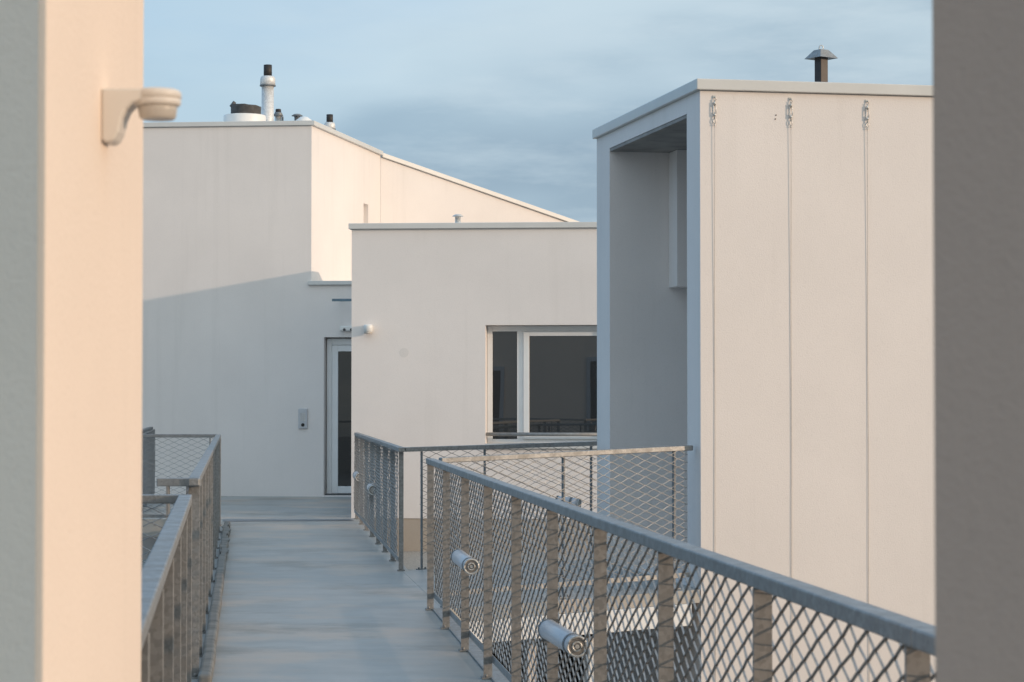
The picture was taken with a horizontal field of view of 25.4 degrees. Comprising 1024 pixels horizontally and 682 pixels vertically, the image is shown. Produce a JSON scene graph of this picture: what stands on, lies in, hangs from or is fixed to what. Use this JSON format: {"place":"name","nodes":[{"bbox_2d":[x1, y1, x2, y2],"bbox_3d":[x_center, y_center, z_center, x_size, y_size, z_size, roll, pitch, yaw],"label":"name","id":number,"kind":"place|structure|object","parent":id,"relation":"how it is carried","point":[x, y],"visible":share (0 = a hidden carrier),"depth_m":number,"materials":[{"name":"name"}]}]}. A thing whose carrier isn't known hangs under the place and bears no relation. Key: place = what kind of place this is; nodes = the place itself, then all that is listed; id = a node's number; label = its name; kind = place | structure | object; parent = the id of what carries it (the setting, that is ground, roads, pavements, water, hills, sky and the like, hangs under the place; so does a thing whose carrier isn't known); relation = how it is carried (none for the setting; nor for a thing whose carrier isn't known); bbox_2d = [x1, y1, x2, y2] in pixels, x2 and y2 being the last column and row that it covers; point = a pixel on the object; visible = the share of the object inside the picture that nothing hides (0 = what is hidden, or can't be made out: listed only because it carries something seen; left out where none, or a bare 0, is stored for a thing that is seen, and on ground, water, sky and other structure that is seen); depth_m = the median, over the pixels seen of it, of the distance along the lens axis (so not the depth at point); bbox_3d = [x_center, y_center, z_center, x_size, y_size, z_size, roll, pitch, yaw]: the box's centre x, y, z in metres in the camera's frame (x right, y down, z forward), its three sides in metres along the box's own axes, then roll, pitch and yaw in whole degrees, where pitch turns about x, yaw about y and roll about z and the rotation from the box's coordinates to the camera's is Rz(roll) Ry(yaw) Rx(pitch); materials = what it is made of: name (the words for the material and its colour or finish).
{"place":"outdoors","nodes":[
{"label":"outdoors","id":0,"kind":"place"},
{"bbox_2d":[141,559,146,568],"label":"terrace","id":1,"kind":"structure","parent":0,"point":[143,563],"depth_m":28.21,"materials":[{"name":"grey concrete"}]},
{"bbox_2d":[142,434,215,517],"bbox_3d":[-5.000,1.681,27.640,2.862,1.100,0.069,0,-1,2],"label":"railing","id":2,"kind":"object","parent":1,"relation":"on","point":[201,436],"visible":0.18,"depth_m":27.63,"materials":[{"name":"metal"}]},
{"bbox_2d":[142,496,363,536],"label":"landing path","id":3,"kind":"structure","parent":0,"point":[266,507],"depth_m":31.62,"materials":[{"name":"grey concrete"}]},
{"bbox_2d":[142,427,154,511],"bbox_3d":[-5.197,1.793,32.116,0.132,1.100,5.195,0,-1,-7],"label":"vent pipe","id":4,"kind":"object","parent":3,"relation":"on","point":[148,430],"visible":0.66,"depth_m":32.44,"materials":[{"name":"metal"}]},
{"bbox_2d":[191,519,492,681],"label":"path","id":5,"kind":"structure","parent":0,"point":[324,601],"depth_m":16.11,"materials":[{"name":"grey concrete"}]},
{"bbox_2d":[186,434,221,678],"bbox_3d":[-2.646,1.490,19.969,0.098,1.100,15.168,0,-1,-7],"label":"railing","id":6,"kind":"object","parent":5,"relation":"on","point":[206,510],"visible":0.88,"depth_m":14.90,"materials":[{"name":"metal"}]},
{"bbox_2d":[198,521,230,681],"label":"kerb","id":7,"kind":"structure","parent":5,"relation":"on","point":[206,670],"depth_m":15.50,"materials":[{"name":"grey concrete"}]},
{"bbox_2d":[141,495,191,681],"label":"railing","id":8,"kind":"object","parent":7,"relation":"on","point":[166,613],"visible":0.88,"depth_m":6.82,"materials":[{"name":"metal"}]},
{"bbox_2d":[223,519,352,520],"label":"drainage path","id":9,"kind":"structure","parent":5,"relation":"on","point":[286,519],"depth_m":28.73,"materials":[{"name":"grey metal"}]},
{"bbox_2d":[354,432,404,570],"bbox_3d":[-1.484,1.606,24.607,0.080,1.100,8.836,0,-1,-7],"label":"railing","id":10,"kind":"object","parent":5,"relation":"on","point":[375,456],"visible":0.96,"depth_m":22.95,"materials":[{"name":"metal"}]},
{"bbox_2d":[353,471,361,480],"bbox_3d":[-1.888,1.663,27.923,0.107,0.116,0.721,0,-1,-6],"label":"tube lamp","id":11,"kind":"object","parent":10,"relation":"attached to","point":[355,475],"visible":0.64,"depth_m":27.57,"materials":[{"name":"metal"}]},
{"bbox_2d":[366,482,375,494],"bbox_3d":[-1.523,1.614,24.798,0.111,0.120,0.769,0,-1,-5],"label":"tube lamp","id":12,"kind":"object","parent":10,"relation":"attached to","point":[370,489],"visible":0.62,"depth_m":24.42,"materials":[{"name":"metal"}]},
{"bbox_2d":[469,604,691,642],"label":"ramp beam","id":13,"kind":"structure","parent":5,"relation":"on","point":[655,619],"depth_m":17.14,"materials":[{"name":"white concrete"}]},
{"bbox_2d":[425,458,934,681],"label":"railing","id":14,"kind":"object","parent":5,"relation":"on","point":[914,638],"visible":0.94,"depth_m":8.46,"materials":[{"name":"metal"}]},
{"bbox_2d":[451,549,479,574],"bbox_3d":[-0.278,1.299,13.388,0.096,0.105,0.742,0,-1,-7],"label":"tube lamp","id":15,"kind":"object","parent":14,"relation":"attached to","point":[464,561],"visible":1,"depth_m":13.09,"materials":[{"name":"metal"}]},
{"bbox_2d":[537,619,586,657],"bbox_3d":[0.207,1.228,9.424,0.092,0.101,0.617,0,-1,-10],"label":"tube lamp","id":16,"kind":"object","parent":14,"relation":"attached to","point":[567,641],"visible":1,"depth_m":9.28,"materials":[{"name":"metal"}]},
{"bbox_2d":[349,222,596,551],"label":"white house","id":17,"kind":"structure","parent":0,"point":[484,333],"depth_m":29.12,"materials":[{"name":"beige paint"}]},
{"bbox_2d":[364,324,372,333],"bbox_3d":[-1.841,-0.151,29.129,0.116,0.118,0.131,0,-1,0],"label":"motion sensor","id":18,"kind":"object","parent":17,"relation":"attached to","point":[368,328],"visible":1,"depth_m":29.07,"materials":[{"name":"white plastic"}]},
{"bbox_2d":[452,214,462,222],"bbox_3d":[-0.739,-1.507,31.047,0.153,0.445,0.153,0,-1,0],"label":"roof vent","id":19,"kind":"object","parent":17,"relation":"on","point":[457,218],"visible":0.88,"depth_m":31.02,"materials":[{"name":"silver metal"}]},
{"bbox_2d":[396,551,592,569],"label":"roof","id":20,"kind":"structure","parent":17,"relation":"attached to","point":[411,560],"depth_m":27.78,"materials":[{"name":"grey concrete"}]},
{"bbox_2d":[486,326,596,448],"bbox_3d":[0.614,0.587,29.098,1.954,1.572,0.335,0,-1,5],"label":"window","id":21,"kind":"structure","parent":17,"relation":"in","point":[542,380],"depth_m":29.22,"materials":[{"name":"black glass"}]},
{"bbox_2d":[523,639,535,681],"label":"steel column","id":22,"kind":"structure","parent":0,"point":[530,679],"depth_m":17.86,"materials":[{"name":"white metal"}]},
{"bbox_2d":[143,0,932,221],"label":"sky","id":23,"kind":"structure","parent":0,"point":[504,97],"materials":[{"name":"blue"}]},
{"bbox_2d":[403,560,699,620],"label":"branch path","id":24,"kind":"structure","parent":0,"point":[418,578],"depth_m":17.63,"materials":[{"name":"grey concrete"}]},
{"bbox_2d":[405,441,596,569],"bbox_3d":[-0.066,1.482,20.588,1.882,1.141,0.068,0,-2,-18],"label":"railing","id":25,"kind":"object","parent":24,"relation":"on","point":[591,444],"visible":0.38,"depth_m":20.57,"materials":[{"name":"metal"}]},
{"bbox_2d":[439,445,692,607],"bbox_3d":[0.431,1.380,17.128,2.118,1.170,0.067,1,-2,-25],"label":"railing","id":26,"kind":"object","parent":24,"relation":"on","point":[564,454],"visible":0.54,"depth_m":17.18,"materials":[{"name":"metal"}]},
{"bbox_2d":[555,495,581,506],"bbox_3d":[0.492,1.434,20.188,0.241,0.125,0.107,-1,-2,19],"label":"tube lamp","id":27,"kind":"object","parent":26,"relation":"attached to","point":[577,502],"visible":0.53,"depth_m":20.14,"materials":[{"name":"metal"}]},
{"bbox_2d":[584,636,593,681],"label":"steel column","id":28,"kind":"structure","parent":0,"point":[585,661],"depth_m":17.31,"materials":[{"name":"white metal"}]},
{"label":"ground","id":29,"kind":"structure","parent":0,"visible":0},
{"bbox_2d":[0,0,143,681],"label":"plaster wall","id":30,"kind":"structure","parent":29,"relation":"on","point":[71,240],"depth_m":3.34,"materials":[{"name":"beige paint"}]},
{"bbox_2d":[101,87,180,145],"bbox_3d":[-0.589,-0.357,3.630,0.122,0.087,0.075,0,-1,0],"label":"motion sensor","id":31,"kind":"object","parent":30,"relation":"attached to","point":[120,106],"visible":1,"depth_m":3.60,"materials":[{"name":"beige plastic"}]},
{"bbox_2d":[141,120,578,558],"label":"white house","id":32,"kind":"structure","parent":29,"relation":"on","point":[247,279],"depth_m":35.67,"materials":[{"name":"beige paint"}]},
{"bbox_2d":[224,113,265,120],"bbox_3d":[-4.380,-3.287,37.294,0.690,0.815,0.690,0,-1,0],"label":"roof drum","id":33,"kind":"object","parent":32,"relation":"on","point":[243,117],"visible":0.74,"depth_m":37.00,"materials":[{"name":"white metal"}]},
{"bbox_2d":[230,101,260,113],"bbox_3d":[-4.367,-3.814,37.307,0.514,0.236,0.500,0,-1,0],"label":"ribbed duct","id":34,"kind":"object","parent":33,"relation":"on","point":[244,108],"visible":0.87,"depth_m":37.09,"materials":[{"name":"grey metal"}]},
{"bbox_2d":[260,64,275,120],"bbox_3d":[-4.113,-3.777,38.306,0.270,1.747,0.270,0,-1,0],"label":"flue pipe","id":35,"kind":"object","parent":32,"relation":"on","point":[267,82],"visible":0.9,"depth_m":38.23,"materials":[{"name":"metal"}]},
{"bbox_2d":[274,109,283,120],"bbox_3d":[-3.972,-3.420,38.698,0.178,1.052,0.170,0,-1,0],"label":"vent pipe","id":36,"kind":"object","parent":32,"relation":"attached to","point":[278,114],"visible":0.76,"depth_m":38.66,"materials":[{"name":"silver metal"}]},
{"bbox_2d":[292,114,301,120],"bbox_3d":[-3.635,-3.372,38.496,0.194,0.945,0.194,0,-1,0],"label":"roof vent","id":37,"kind":"object","parent":32,"relation":"on","point":[296,116],"visible":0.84,"depth_m":38.46,"materials":[{"name":"metal"}]},
{"bbox_2d":[298,408,306,428],"bbox_3d":[-3.259,1.209,35.471,0.140,0.315,0.040,0,-1,0],"label":"intercom","id":38,"kind":"object","parent":32,"relation":"attached to","point":[302,418],"visible":1,"depth_m":35.46,"materials":[{"name":"grey plastic"}]},
{"bbox_2d":[296,117,310,120],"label":"roof dome","id":39,"kind":"structure","parent":32,"relation":"on","point":[302,118],"depth_m":37.90,"materials":[{"name":"white plastic"}]},
{"bbox_2d":[324,114,335,129],"bbox_3d":[-3.093,-3.370,38.596,0.206,0.947,0.206,0,-1,0],"label":"flue pipe","id":40,"kind":"object","parent":32,"relation":"on","point":[329,122],"visible":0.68,"depth_m":38.55,"materials":[{"name":"metal"}]},
{"bbox_2d":[325,339,351,494],"bbox_3d":[-2.376,1.182,35.523,1.057,2.442,0.195,0,-1,6],"label":"door","id":41,"kind":"structure","parent":32,"relation":"in","point":[338,350],"depth_m":35.59,"materials":[{"name":"white plastic"}]},
{"bbox_2d":[332,299,351,301],"bbox_3d":[-2.349,-0.628,35.279,0.860,0.040,0.348,0,-1,0],"label":"door canopy bar","id":42,"kind":"object","parent":32,"relation":"attached to","point":[341,300],"depth_m":35.10,"materials":[{"name":"metal"}]},
{"bbox_2d":[340,326,351,330],"bbox_3d":[-2.518,-0.194,35.415,0.320,0.082,0.073,0,-1,0],"label":"twin spotlight","id":43,"kind":"object","parent":32,"relation":"attached to","point":[345,328],"visible":0.68,"depth_m":35.38,"materials":[{"name":"white plastic"}]},
{"bbox_2d":[482,634,592,681],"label":"storey","id":44,"kind":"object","parent":29,"relation":"on","point":[569,666],"visible":0.08,"depth_m":21.05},
{"bbox_2d":[510,673,546,681],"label":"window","id":45,"kind":"structure","parent":44,"relation":"in","point":[545,679],"depth_m":20.99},
{"bbox_2d":[569,672,582,681],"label":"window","id":46,"kind":"structure","parent":44,"relation":"in","point":[571,673],"depth_m":21.05,"materials":[{"name":"black glass"}]},
{"bbox_2d":[592,78,934,681],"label":"white house","id":47,"kind":"structure","parent":29,"relation":"on","point":[761,491],"depth_m":17.75,"materials":[{"name":"beige paint"}]},
{"bbox_2d":[713,95,716,681],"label":"wire cable","id":48,"kind":"object","parent":47,"relation":"attached to","point":[714,104],"visible":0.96,"depth_m":17.54,"materials":[{"name":"silver metal"}]},
{"bbox_2d":[789,97,792,681],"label":"wire cable","id":49,"kind":"object","parent":47,"relation":"attached to","point":[790,106],"visible":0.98,"depth_m":17.64,"materials":[{"name":"silver metal"}]},
{"bbox_2d":[805,45,836,81],"bbox_3d":[2.727,-2.211,20.061,0.210,0.804,0.210,1,-2,-35],"label":"chimney","id":50,"kind":"object","parent":47,"relation":"on","point":[821,57],"visible":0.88,"depth_m":20.03,"materials":[{"name":"metal"}]},
{"bbox_2d":[865,99,869,681],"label":"wire cable","id":51,"kind":"object","parent":47,"relation":"attached to","point":[867,117],"visible":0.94,"depth_m":17.77,"materials":[{"name":"silver metal"}]},
{"bbox_2d":[932,0,1023,681],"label":"plaster wall","id":52,"kind":"structure","parent":29,"relation":"on","point":[978,153],"depth_m":2.48,"materials":[{"name":"grey paint"}]},
{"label":"side path","id":53,"kind":"structure","parent":0,"visible":0},
{"bbox_2d":[141,494,187,569],"bbox_3d":[-2.852,1.250,10.385,2.757,1.100,0.081,0,-1,2],"label":"railing","id":54,"kind":"object","parent":53,"relation":"on","point":[160,499],"visible":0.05,"depth_m":10.33,"materials":[{"name":"metal"}]},
{"bbox_2d":[156,478,201,519],"bbox_3d":[-1.830,1.303,12.494,0.240,1.100,0.081,0,-1,2],"label":"railing","id":55,"kind":"object","parent":53,"relation":"on","point":[167,482],"visible":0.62,"depth_m":12.48,"materials":[{"name":"metal"}]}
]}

